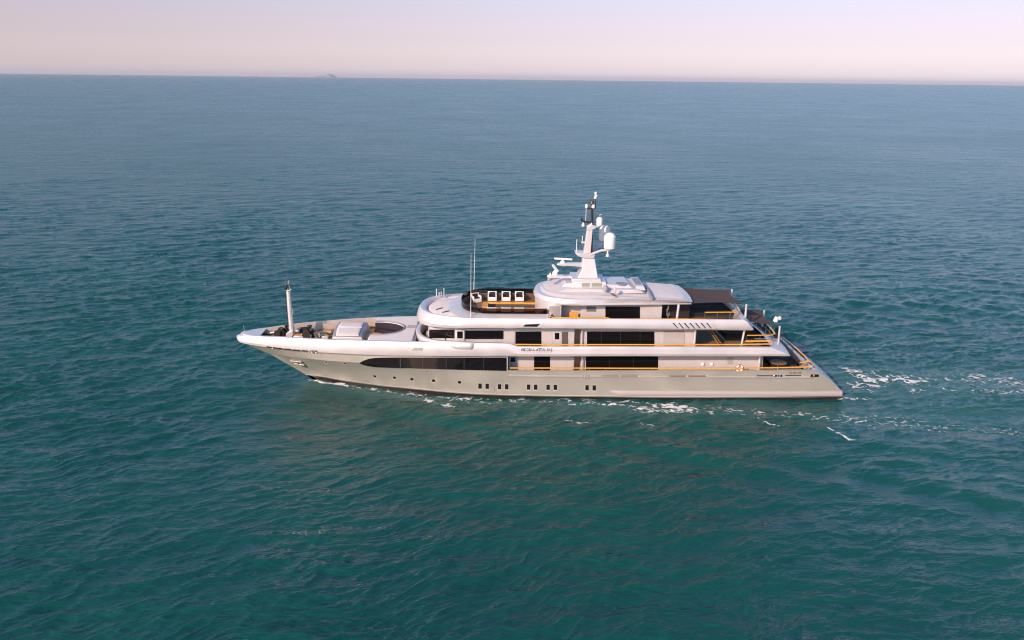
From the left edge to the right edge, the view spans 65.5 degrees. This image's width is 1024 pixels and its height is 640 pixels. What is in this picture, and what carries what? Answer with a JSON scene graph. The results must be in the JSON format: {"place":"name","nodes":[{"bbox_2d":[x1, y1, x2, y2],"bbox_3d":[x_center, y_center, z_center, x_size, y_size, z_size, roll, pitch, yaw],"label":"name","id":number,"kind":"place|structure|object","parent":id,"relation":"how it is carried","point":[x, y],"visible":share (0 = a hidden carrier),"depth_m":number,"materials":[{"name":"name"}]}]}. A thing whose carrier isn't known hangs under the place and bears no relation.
{"place":"outdoors","nodes":[
{"label":"outdoors","id":0,"kind":"place"},
{"bbox_2d":[316,74,335,76],"bbox_3d":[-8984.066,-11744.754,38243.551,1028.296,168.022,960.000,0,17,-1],"label":"island","id":1,"kind":"structure","parent":0,"point":[329,75],"depth_m":37995.14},
{"bbox_2d":[0,73,1023,639],"bbox_3d":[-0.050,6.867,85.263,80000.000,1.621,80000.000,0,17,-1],"label":"sea","id":2,"kind":"structure","parent":0,"point":[178,461],"depth_m":86.80,"materials":[{"name":"liquid"}]},
{"bbox_2d":[237,192,842,399],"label":"motor yacht","id":3,"kind":"object","parent":2,"relation":"on","point":[625,338],"visible":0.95,"depth_m":80.06,"materials":[{"name":"silver metal"}]},
{"bbox_2d":[336,328,360,335],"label":"sun pad","id":4,"kind":"object","parent":3,"relation":"on","point":[347,331],"visible":1,"depth_m":81.67,"materials":[{"name":"white fabric"}]},
{"bbox_2d":[338,322,363,327],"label":"sun pad","id":5,"kind":"object","parent":3,"relation":"on","point":[350,324],"visible":1,"depth_m":83.80,"materials":[{"name":"white fabric"}]},
{"bbox_2d":[365,332,381,338],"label":"lounge table","id":6,"kind":"object","parent":3,"relation":"on","point":[367,335],"visible":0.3,"depth_m":82.99,"materials":[{"name":"brown wood"}]},
{"bbox_2d":[374,322,402,333],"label":"boat","id":7,"kind":"object","parent":3,"relation":"on","point":[383,328],"visible":0.56,"depth_m":84.86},
{"bbox_2d":[470,292,481,302],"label":"armchair","id":8,"kind":"object","parent":3,"relation":"on","point":[475,297],"visible":1,"depth_m":84.89,"materials":[{"name":"white fabric"}]},
{"bbox_2d":[488,291,496,300],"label":"armchair","id":9,"kind":"object","parent":3,"relation":"on","point":[492,295],"visible":1,"depth_m":85.42,"materials":[{"name":"white fabric"}]},
{"bbox_2d":[502,291,510,300],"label":"armchair","id":10,"kind":"object","parent":3,"relation":"on","point":[506,295],"visible":1,"depth_m":85.46,"materials":[{"name":"white fabric"}]},
{"bbox_2d":[515,291,523,300],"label":"armchair","id":11,"kind":"object","parent":3,"relation":"on","point":[519,295],"visible":1,"depth_m":85.50,"materials":[{"name":"white fabric"}]},
{"bbox_2d":[689,303,733,316],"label":"aft deck","id":12,"kind":"object","parent":3,"relation":"on","point":[698,309],"visible":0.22,"depth_m":83.05,"materials":[{"name":"black"}]},
{"bbox_2d":[735,364,743,371],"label":"life ring","id":13,"kind":"object","parent":3,"relation":"attached to","point":[737,366],"visible":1,"depth_m":79.66,"materials":[{"name":"orange"}]},
{"bbox_2d":[719,323,777,337],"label":"aft deck","id":14,"kind":"object","parent":3,"relation":"on","point":[733,333],"visible":0.43,"depth_m":84.29,"materials":[{"name":"black wood"}]},
{"bbox_2d":[769,359,786,369],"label":"cocktail table","id":15,"kind":"object","parent":3,"relation":"on","point":[777,362],"visible":0.96,"depth_m":82.28,"materials":[{"name":"brown wood"}]},
{"bbox_2d":[761,345,795,366],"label":"aft deck","id":16,"kind":"object","parent":3,"relation":"on","point":[787,359],"visible":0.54,"depth_m":83.96,"materials":[{"name":"black wood"}]},
{"bbox_2d":[314,367,1023,439],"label":"wake foam","id":17,"kind":"object","parent":2,"relation":"on","point":[869,379],"visible":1,"depth_m":83.19,"materials":[{"name":"white"}]},
{"bbox_2d":[0,0,1023,85],"label":"sky","id":18,"kind":"structure","parent":0,"point":[931,42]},
{"bbox_2d":[569,312,577,316],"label":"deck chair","id":19,"kind":"object","parent":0,"point":[573,314],"visible":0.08,"depth_m":79.82,"materials":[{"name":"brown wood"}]}
]}

